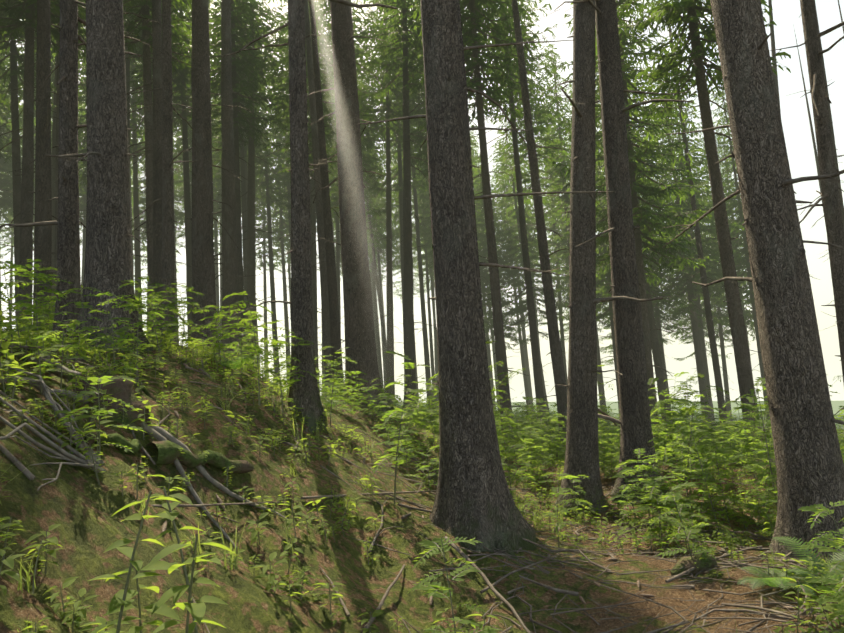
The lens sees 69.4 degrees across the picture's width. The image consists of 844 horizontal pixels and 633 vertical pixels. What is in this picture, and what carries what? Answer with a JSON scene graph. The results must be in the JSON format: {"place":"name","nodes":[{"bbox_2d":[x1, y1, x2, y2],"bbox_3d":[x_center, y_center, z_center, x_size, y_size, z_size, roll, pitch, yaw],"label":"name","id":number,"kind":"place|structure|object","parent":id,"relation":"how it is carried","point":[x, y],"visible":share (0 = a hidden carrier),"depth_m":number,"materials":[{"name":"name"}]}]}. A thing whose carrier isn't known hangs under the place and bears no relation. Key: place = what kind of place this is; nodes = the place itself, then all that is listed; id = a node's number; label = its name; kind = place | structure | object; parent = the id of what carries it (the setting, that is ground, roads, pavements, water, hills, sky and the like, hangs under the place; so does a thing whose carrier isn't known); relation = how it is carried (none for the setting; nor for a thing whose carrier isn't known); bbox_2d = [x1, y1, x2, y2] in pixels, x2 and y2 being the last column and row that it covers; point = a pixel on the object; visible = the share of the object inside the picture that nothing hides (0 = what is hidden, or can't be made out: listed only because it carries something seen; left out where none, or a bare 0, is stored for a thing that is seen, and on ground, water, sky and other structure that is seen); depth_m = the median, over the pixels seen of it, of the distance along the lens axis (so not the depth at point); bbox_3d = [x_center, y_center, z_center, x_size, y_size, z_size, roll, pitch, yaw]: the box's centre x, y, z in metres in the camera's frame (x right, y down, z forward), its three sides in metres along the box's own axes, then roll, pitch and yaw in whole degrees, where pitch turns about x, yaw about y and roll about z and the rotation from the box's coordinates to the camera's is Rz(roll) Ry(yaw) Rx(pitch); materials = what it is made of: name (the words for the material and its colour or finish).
{"place":"outdoors","nodes":[
{"label":"outdoors","id":0,"kind":"place"},
{"bbox_2d":[0,331,843,632],"bbox_3d":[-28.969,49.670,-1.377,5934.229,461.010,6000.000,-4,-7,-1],"label":"ground","id":1,"kind":"structure","parent":0,"point":[80,505],"depth_m":4.04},
{"bbox_2d":[0,16,23,310],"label":"spruce","id":2,"kind":"object","parent":1,"relation":"on","point":[9,151],"visible":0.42,"depth_m":31.49,"materials":[{"name":"green plant"}]},
{"bbox_2d":[0,152,33,330],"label":"spruce","id":3,"kind":"object","parent":1,"relation":"on","point":[8,249],"visible":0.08,"depth_m":57.98,"materials":[{"name":"green plant"}]},
{"bbox_2d":[0,61,34,309],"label":"spruce","id":4,"kind":"object","parent":1,"relation":"on","point":[4,201],"visible":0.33,"depth_m":41.27,"materials":[{"name":"green plant"}]},
{"bbox_2d":[0,0,56,319],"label":"spruce","id":5,"kind":"object","parent":1,"relation":"on","point":[13,54],"visible":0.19,"depth_m":23.06,"materials":[{"name":"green plant"}]},
{"bbox_2d":[0,0,85,328],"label":"spruce","id":6,"kind":"object","parent":1,"relation":"on","point":[26,214],"visible":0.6,"depth_m":17.84,"materials":[{"name":"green plant"}]},
{"bbox_2d":[4,0,82,325],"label":"spruce","id":7,"kind":"object","parent":1,"relation":"on","point":[43,233],"visible":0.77,"depth_m":14.19,"materials":[{"name":"brown plant"}]},
{"bbox_2d":[1,0,85,323],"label":"spruce","id":8,"kind":"object","parent":1,"relation":"on","point":[53,176],"visible":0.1,"depth_m":26.99,"materials":[{"name":"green plant"}]},
{"bbox_2d":[0,0,127,318],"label":"spruce","id":9,"kind":"object","parent":1,"relation":"on","point":[57,148],"visible":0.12,"depth_m":21.11,"materials":[{"name":"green plant"}]},
{"bbox_2d":[0,0,163,347],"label":"spruce","id":10,"kind":"object","parent":1,"relation":"on","point":[67,222],"visible":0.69,"depth_m":7.02,"materials":[{"name":"brown plant"}]},
{"bbox_2d":[78,75,86,292],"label":"spruce","id":11,"kind":"object","parent":1,"relation":"on","point":[83,213],"visible":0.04,"depth_m":45.16,"materials":[{"name":"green plant"}]},
{"bbox_2d":[51,25,142,288],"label":"spruce","id":12,"kind":"object","parent":1,"relation":"on","point":[80,131],"visible":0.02,"depth_m":32.71,"materials":[{"name":"green plant"}]},
{"bbox_2d":[46,0,153,352],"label":"spruce","id":13,"kind":"object","parent":1,"relation":"on","point":[108,261],"visible":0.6,"depth_m":6.13,"materials":[{"name":"brown plant"}]},
{"bbox_2d":[82,4,176,293],"bbox_3d":[-13.515,-9.470,28.402,4.185,27.702,4.502,-11,-10,43],"label":"spruce","id":14,"kind":"object","parent":1,"relation":"on","point":[127,65],"visible":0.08,"depth_m":28.34,"materials":[{"name":"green plant"}]},
{"bbox_2d":[78,0,191,342],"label":"spruce","id":15,"kind":"object","parent":1,"relation":"on","point":[145,6],"visible":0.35,"depth_m":20.20,"materials":[{"name":"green plant"}]},
{"bbox_2d":[130,24,174,320],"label":"spruce","id":16,"kind":"object","parent":1,"relation":"on","point":[140,115],"visible":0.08,"depth_m":35.67,"materials":[{"name":"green plant"}]},
{"bbox_2d":[130,106,182,327],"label":"spruce","id":17,"kind":"object","parent":1,"relation":"on","point":[142,202],"visible":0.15,"depth_m":43.77,"materials":[{"name":"green plant"}]},
{"bbox_2d":[130,11,191,344],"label":"spruce","id":18,"kind":"object","parent":1,"relation":"on","point":[175,271],"visible":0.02,"depth_m":33.00,"materials":[{"name":"green plant"}]},
{"bbox_2d":[126,0,207,344],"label":"spruce","id":19,"kind":"object","parent":1,"relation":"on","point":[168,227],"visible":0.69,"depth_m":13.86,"materials":[{"name":"brown plant"}]},
{"bbox_2d":[123,0,212,191],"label":"spruce","id":20,"kind":"object","parent":1,"relation":"on","point":[140,46],"visible":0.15,"depth_m":26.84,"materials":[{"name":"green plant"}]},
{"bbox_2d":[126,0,222,342],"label":"spruce","id":21,"kind":"object","parent":1,"relation":"on","point":[157,132],"visible":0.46,"depth_m":17.73,"materials":[{"name":"brown plant"}]},
{"bbox_2d":[131,0,220,346],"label":"spruce","id":22,"kind":"object","parent":1,"relation":"on","point":[184,98],"visible":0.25,"depth_m":29.36,"materials":[{"name":"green plant"}]},
{"bbox_2d":[173,8,219,222],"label":"spruce","id":23,"kind":"object","parent":1,"relation":"on","point":[178,183],"visible":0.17,"depth_m":43.08,"materials":[{"name":"green plant"}]},
{"bbox_2d":[173,7,221,179],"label":"spruce","id":24,"kind":"object","parent":1,"relation":"on","point":[190,151],"visible":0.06,"depth_m":38.46,"materials":[{"name":"green plant"}]},
{"bbox_2d":[174,160,221,293],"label":"spruce","id":25,"kind":"object","parent":1,"relation":"on","point":[183,215],"visible":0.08,"depth_m":46.25,"materials":[{"name":"green plant"}]},
{"bbox_2d":[160,0,249,359],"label":"spruce","id":26,"kind":"object","parent":1,"relation":"on","point":[203,269],"visible":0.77,"depth_m":14.88,"materials":[{"name":"brown plant"}]},
{"bbox_2d":[212,100,219,346],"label":"spruce","id":27,"kind":"object","parent":1,"relation":"on","point":[217,280],"depth_m":53.99,"materials":[{"name":"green plant"}]},
{"bbox_2d":[211,66,221,360],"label":"spruce","id":28,"kind":"object","parent":1,"relation":"on","point":[216,195],"visible":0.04,"depth_m":50.33,"materials":[{"name":"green plant"}]},
{"bbox_2d":[176,0,288,368],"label":"spruce","id":29,"kind":"object","parent":1,"relation":"on","point":[238,117],"visible":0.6,"depth_m":26.09,"materials":[{"name":"green plant"}]},
{"bbox_2d":[211,0,264,360],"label":"spruce","id":30,"kind":"object","parent":1,"relation":"on","point":[229,274],"visible":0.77,"depth_m":22.41,"materials":[{"name":"brown plant"}]},
{"bbox_2d":[212,95,264,223],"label":"spruce","id":31,"kind":"object","parent":1,"relation":"on","point":[219,196],"visible":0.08,"depth_m":43.23,"materials":[{"name":"green plant"}]},
{"bbox_2d":[211,0,272,369],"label":"spruce","id":32,"kind":"object","parent":1,"relation":"on","point":[243,187],"visible":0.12,"depth_m":34.34,"materials":[{"name":"green plant"}]},
{"bbox_2d":[213,9,274,324],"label":"spruce","id":33,"kind":"object","parent":1,"relation":"on","point":[257,173],"visible":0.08,"depth_m":37.93,"materials":[{"name":"green plant"}]},
{"bbox_2d":[220,137,275,362],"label":"spruce","id":34,"kind":"object","parent":1,"relation":"on","point":[258,234],"visible":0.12,"depth_m":48.36,"materials":[{"name":"green plant"}]},
{"bbox_2d":[209,0,287,370],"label":"spruce","id":35,"kind":"object","parent":1,"relation":"on","point":[266,13],"visible":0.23,"depth_m":29.25,"materials":[{"name":"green plant"}]},
{"bbox_2d":[240,10,290,379],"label":"spruce","id":36,"kind":"object","parent":1,"relation":"on","point":[268,197],"visible":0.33,"depth_m":41.63,"materials":[{"name":"green plant"}]},
{"bbox_2d":[242,158,290,380],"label":"spruce","id":37,"kind":"object","parent":1,"relation":"on","point":[264,261],"visible":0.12,"depth_m":52.67,"materials":[{"name":"green plant"}]},
{"bbox_2d":[256,92,290,379],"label":"spruce","id":38,"kind":"object","parent":1,"relation":"on","point":[281,227],"visible":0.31,"depth_m":50.41,"materials":[{"name":"green plant"}]},
{"bbox_2d":[255,19,309,315],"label":"spruce","id":39,"kind":"object","parent":1,"relation":"on","point":[288,188],"visible":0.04,"depth_m":45.61,"materials":[{"name":"green plant"}]},
{"bbox_2d":[88,486,500,632],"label":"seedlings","id":40,"kind":"object","parent":1,"relation":"on","point":[121,602],"visible":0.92,"depth_m":1.82,"materials":[{"name":"green plant"}]},
{"bbox_2d":[259,0,336,393],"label":"spruce","id":41,"kind":"object","parent":1,"relation":"on","point":[284,73],"visible":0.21,"depth_m":27.58,"materials":[{"name":"green plant"}]},
{"bbox_2d":[275,3,334,367],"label":"spruce","id":42,"kind":"object","parent":1,"relation":"on","point":[314,221],"visible":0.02,"depth_m":33.68,"materials":[{"name":"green plant"}]},
{"bbox_2d":[221,0,396,431],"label":"spruce","id":43,"kind":"object","parent":1,"relation":"on","point":[304,393],"visible":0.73,"depth_m":6.87,"materials":[{"name":"brown plant"}]},
{"bbox_2d":[284,0,334,393],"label":"spruce","id":44,"kind":"object","parent":1,"relation":"on","point":[322,267],"visible":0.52,"depth_m":22.95,"materials":[{"name":"brown plant"}]},
{"bbox_2d":[309,0,343,395],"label":"spruce","id":45,"kind":"object","parent":1,"relation":"on","point":[335,333],"visible":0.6,"depth_m":19.47,"materials":[{"name":"brown plant"}]},
{"bbox_2d":[323,69,362,350],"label":"spruce","id":46,"kind":"object","parent":1,"relation":"on","point":[337,220],"visible":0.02,"depth_m":43.88,"materials":[{"name":"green plant"}]},
{"bbox_2d":[307,0,395,304],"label":"spruce","id":47,"kind":"object","parent":1,"relation":"on","point":[364,115],"visible":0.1,"depth_m":31.21,"materials":[{"name":"green plant"}]},
{"bbox_2d":[322,1,385,364],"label":"spruce","id":48,"kind":"object","parent":1,"relation":"on","point":[368,160],"visible":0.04,"depth_m":37.17,"materials":[{"name":"green plant"}]},
{"bbox_2d":[313,0,410,414],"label":"leaning spruce","id":49,"kind":"object","parent":1,"relation":"on","point":[359,332],"visible":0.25,"depth_m":12.97,"materials":[{"name":"brown plant"}]},
{"bbox_2d":[329,51,395,327],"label":"spruce","id":50,"kind":"object","parent":1,"relation":"on","point":[368,197],"visible":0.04,"depth_m":42.37,"materials":[{"name":"green plant"}]},
{"bbox_2d":[361,124,395,372],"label":"spruce","id":51,"kind":"object","parent":1,"relation":"on","point":[371,241],"visible":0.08,"depth_m":45.29,"materials":[{"name":"green plant"}]},
{"bbox_2d":[365,148,394,387],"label":"spruce","id":52,"kind":"object","parent":1,"relation":"on","point":[379,348],"visible":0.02,"depth_m":53.44,"materials":[{"name":"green plant"}]},
{"bbox_2d":[363,139,400,396],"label":"spruce","id":53,"kind":"object","parent":1,"relation":"on","point":[377,252],"visible":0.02,"depth_m":50.93,"materials":[{"name":"green plant"}]},
{"bbox_2d":[357,0,426,402],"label":"spruce","id":54,"kind":"object","parent":1,"relation":"on","point":[389,113],"visible":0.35,"depth_m":33.97,"materials":[{"name":"green plant"}]},
{"bbox_2d":[354,0,436,419],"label":"spruce","id":55,"kind":"object","parent":1,"relation":"on","point":[400,31],"visible":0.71,"depth_m":27.84,"materials":[{"name":"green plant"}]},
{"bbox_2d":[364,0,428,388],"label":"spruce","id":56,"kind":"object","parent":1,"relation":"on","point":[399,167],"visible":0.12,"depth_m":39.48,"materials":[{"name":"green plant"}]},
{"bbox_2d":[382,169,417,351],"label":"spruce","id":57,"kind":"object","parent":1,"relation":"on","point":[396,261],"visible":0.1,"depth_m":56.51,"materials":[{"name":"green plant"}]},
{"bbox_2d":[372,101,431,406],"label":"spruce","id":58,"kind":"object","parent":1,"relation":"on","point":[396,206],"visible":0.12,"depth_m":48.75,"materials":[{"name":"green plant"}]},
{"bbox_2d":[391,32,433,408],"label":"spruce","id":59,"kind":"object","parent":1,"relation":"on","point":[424,326],"visible":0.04,"depth_m":42.07,"materials":[{"name":"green plant"}]},
{"bbox_2d":[0,259,843,632],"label":"understorey","id":60,"kind":"object","parent":1,"relation":"on","point":[702,447],"visible":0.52,"depth_m":5.87,"materials":[{"name":"green plant"}]},
{"bbox_2d":[0,328,843,632],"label":"fallen branches","id":61,"kind":"object","parent":1,"relation":"on","point":[166,446],"visible":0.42,"depth_m":4.00,"materials":[{"name":"brown wood"}]},
{"bbox_2d":[411,163,435,359],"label":"spruce","id":62,"kind":"object","parent":1,"relation":"on","point":[428,219],"visible":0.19,"depth_m":46.42,"materials":[{"name":"green plant"}]},
{"bbox_2d":[411,127,436,407],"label":"spruce","id":63,"kind":"object","parent":1,"relation":"on","point":[431,339],"visible":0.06,"depth_m":50.91,"materials":[{"name":"green plant"}]},
{"bbox_2d":[412,166,438,399],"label":"spruce","id":64,"kind":"object","parent":1,"relation":"on","point":[431,277],"visible":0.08,"depth_m":57.32,"materials":[{"name":"green plant"}]},
{"bbox_2d":[397,31,476,176],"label":"spruce","id":65,"kind":"object","parent":1,"relation":"on","point":[418,112],"visible":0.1,"depth_m":32.78,"materials":[{"name":"green plant"}]},
{"bbox_2d":[407,0,480,179],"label":"spruce","id":66,"kind":"object","parent":1,"relation":"on","point":[474,140],"visible":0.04,"depth_m":36.83,"materials":[{"name":"green plant"}]},
{"bbox_2d":[400,0,511,300],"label":"spruce","id":67,"kind":"object","parent":1,"relation":"on","point":[419,65],"visible":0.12,"depth_m":26.42,"materials":[{"name":"green plant"}]},
{"bbox_2d":[410,0,542,440],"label":"spruce","id":68,"kind":"object","parent":1,"relation":"on","point":[476,17],"visible":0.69,"depth_m":22.14,"materials":[{"name":"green plant"}]},
{"bbox_2d":[469,123,497,409],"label":"spruce","id":69,"kind":"object","parent":1,"relation":"on","point":[488,345],"visible":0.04,"depth_m":55.90,"materials":[{"name":"green plant"}]},
{"bbox_2d":[354,0,613,560],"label":"spruce","id":70,"kind":"object","parent":1,"relation":"on","point":[474,498],"visible":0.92,"depth_m":5.46,"materials":[{"name":"brown plant"}]},
{"bbox_2d":[471,140,513,407],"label":"spruce","id":71,"kind":"object","parent":1,"relation":"on","point":[482,282],"visible":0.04,"depth_m":50.06,"materials":[{"name":"green plant"}]},
{"bbox_2d":[472,153,529,399],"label":"spruce","id":72,"kind":"object","parent":1,"relation":"on","point":[489,324],"visible":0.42,"depth_m":46.93,"materials":[{"name":"green plant"}]},
{"bbox_2d":[491,138,531,414],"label":"spruce","id":73,"kind":"object","parent":1,"relation":"on","point":[526,390],"visible":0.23,"depth_m":54.13,"materials":[{"name":"green plant"}]},
{"bbox_2d":[466,0,559,436],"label":"spruce","id":74,"kind":"object","parent":1,"relation":"on","point":[537,374],"visible":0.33,"depth_m":27.39,"materials":[{"name":"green plant"}]},
{"bbox_2d":[491,131,534,411],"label":"spruce","id":75,"kind":"object","parent":1,"relation":"on","point":[527,364],"visible":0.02,"depth_m":62.74,"materials":[{"name":"green plant"}]},
{"bbox_2d":[484,131,568,411],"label":"spruce","id":76,"kind":"object","parent":1,"relation":"on","point":[521,307],"visible":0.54,"depth_m":45.14,"materials":[{"name":"green plant"}]},
{"bbox_2d":[502,121,550,370],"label":"spruce","id":77,"kind":"object","parent":1,"relation":"on","point":[526,205],"visible":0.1,"depth_m":58.04,"materials":[{"name":"green plant"}]},
{"bbox_2d":[483,2,570,391],"bbox_3d":[5.827,-6.283,31.963,4.756,26.564,5.006,-7,-8,22],"label":"spruce","id":78,"kind":"object","parent":1,"relation":"on","point":[550,151],"visible":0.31,"depth_m":32.17,"materials":[{"name":"green plant"}]},
{"bbox_2d":[511,0,569,458],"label":"spruce","id":79,"kind":"object","parent":1,"relation":"on","point":[555,352],"visible":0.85,"depth_m":17.59,"materials":[{"name":"brown plant"}]},
{"bbox_2d":[526,97,567,387],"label":"spruce","id":80,"kind":"object","parent":1,"relation":"on","point":[552,227],"visible":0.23,"depth_m":48.71,"materials":[{"name":"green plant"}]},
{"bbox_2d":[525,42,572,333],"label":"spruce","id":81,"kind":"object","parent":1,"relation":"on","point":[565,197],"visible":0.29,"depth_m":41.52,"materials":[{"name":"green plant"}]},
{"bbox_2d":[547,84,614,423],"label":"spruce","id":82,"kind":"object","parent":1,"relation":"on","point":[601,381],"visible":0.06,"depth_m":44.72,"materials":[{"name":"green plant"}]},
{"bbox_2d":[551,72,658,425],"bbox_3d":[10.903,-5.003,36.749,6.522,25.784,6.618,-2,-8,-7],"label":"spruce","id":83,"kind":"object","parent":1,"relation":"on","point":[603,313],"visible":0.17,"depth_m":36.26,"materials":[{"name":"green plant"}]},
{"bbox_2d":[548,0,662,516],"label":"spruce","id":84,"kind":"object","parent":1,"relation":"on","point":[582,446],"visible":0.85,"depth_m":8.16,"materials":[{"name":"brown plant"}]},
{"bbox_2d":[526,0,692,506],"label":"spruce","id":85,"kind":"object","parent":1,"relation":"on","point":[635,426],"visible":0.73,"depth_m":8.32,"materials":[{"name":"brown plant"}]},
{"bbox_2d":[550,0,713,438],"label":"spruce","id":86,"kind":"object","parent":1,"relation":"on","point":[646,218],"visible":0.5,"depth_m":23.07,"materials":[{"name":"green plant"}]},
{"bbox_2d":[568,4,706,432],"bbox_3d":[11.330,-5.835,32.696,6.640,26.699,6.542,-7,-8,22],"label":"spruce","id":87,"kind":"object","parent":1,"relation":"on","point":[657,358],"visible":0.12,"depth_m":31.73,"materials":[{"name":"green plant"}]},
{"bbox_2d":[607,112,704,420],"bbox_3d":[15.303,-2.964,40.680,6.349,23.356,6.442,-2,-6,-22],"label":"spruce","id":88,"kind":"object","parent":1,"relation":"on","point":[657,315],"visible":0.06,"depth_m":39.81,"materials":[{"name":"green plant"}]},
{"bbox_2d":[638,67,743,427],"bbox_3d":[16.042,-4.247,37.052,6.860,24.889,6.665,4,-12,-40],"label":"spruce","id":89,"kind":"object","parent":1,"relation":"on","point":[689,288],"visible":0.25,"depth_m":36.53,"materials":[{"name":"green plant"}]},
{"bbox_2d":[661,179,732,425],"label":"spruce","id":90,"kind":"object","parent":1,"relation":"on","point":[687,338],"visible":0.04,"depth_m":50.71,"materials":[{"name":"green plant"}]},
{"bbox_2d":[668,24,729,440],"bbox_3d":[12.136,-6.977,28.363,1.473,27.660,2.416,-4,-7,-1],"label":"spruce","id":91,"kind":"object","parent":1,"relation":"on","point":[713,348],"visible":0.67,"depth_m":27.09,"materials":[{"name":"brown plant"}]},
{"bbox_2d":[659,67,743,429],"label":"spruce","id":92,"kind":"object","parent":1,"relation":"on","point":[701,322],"visible":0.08,"depth_m":41.78,"materials":[{"name":"green plant"}]},
{"bbox_2d":[616,0,790,456],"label":"spruce","id":93,"kind":"object","parent":1,"relation":"on","point":[668,13],"visible":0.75,"depth_m":17.43,"materials":[{"name":"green plant"}]},
{"bbox_2d":[684,134,753,427],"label":"spruce","id":94,"kind":"object","parent":1,"relation":"on","point":[721,343],"visible":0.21,"depth_m":44.83,"materials":[{"name":"green plant"}]},
{"bbox_2d":[707,119,761,397],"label":"spruce","id":95,"kind":"object","parent":1,"relation":"on","point":[746,326],"visible":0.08,"depth_m":47.86,"materials":[{"name":"green plant"}]},
{"bbox_2d":[703,61,769,427],"bbox_3d":[21.182,-4.698,39.753,5.333,26.660,5.312,-5,-7,8],"label":"spruce","id":96,"kind":"object","parent":1,"relation":"on","point":[736,208],"visible":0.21,"depth_m":39.95,"materials":[{"name":"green plant"}]},
{"bbox_2d":[663,0,843,574],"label":"spruce","id":97,"kind":"object","parent":1,"relation":"on","point":[809,461],"visible":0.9,"depth_m":5.28,"materials":[{"name":"brown plant"}]},
{"bbox_2d":[768,0,819,279],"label":"spruce","id":98,"kind":"object","parent":1,"relation":"on","point":[772,37],"visible":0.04,"depth_m":29.71,"materials":[{"name":"brown plant"}]},
{"bbox_2d":[770,0,843,414],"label":"spruce","id":99,"kind":"object","parent":1,"relation":"on","point":[830,198],"visible":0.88,"depth_m":8.88,"materials":[{"name":"brown plant"}]},
{"bbox_2d":[793,25,833,304],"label":"spruce","id":100,"kind":"object","parent":1,"relation":"on","point":[814,143],"visible":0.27,"depth_m":36.84,"materials":[{"name":"brown plant"}]},
{"bbox_2d":[800,0,843,316],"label":"spruce","id":101,"kind":"object","parent":1,"relation":"on","point":[836,159],"visible":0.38,"depth_m":24.88,"materials":[{"name":"brown plant"}]},
{"bbox_2d":[0,0,843,401],"label":"sky","id":102,"kind":"structure","parent":0,"point":[794,113],"materials":[{"name":"white"}]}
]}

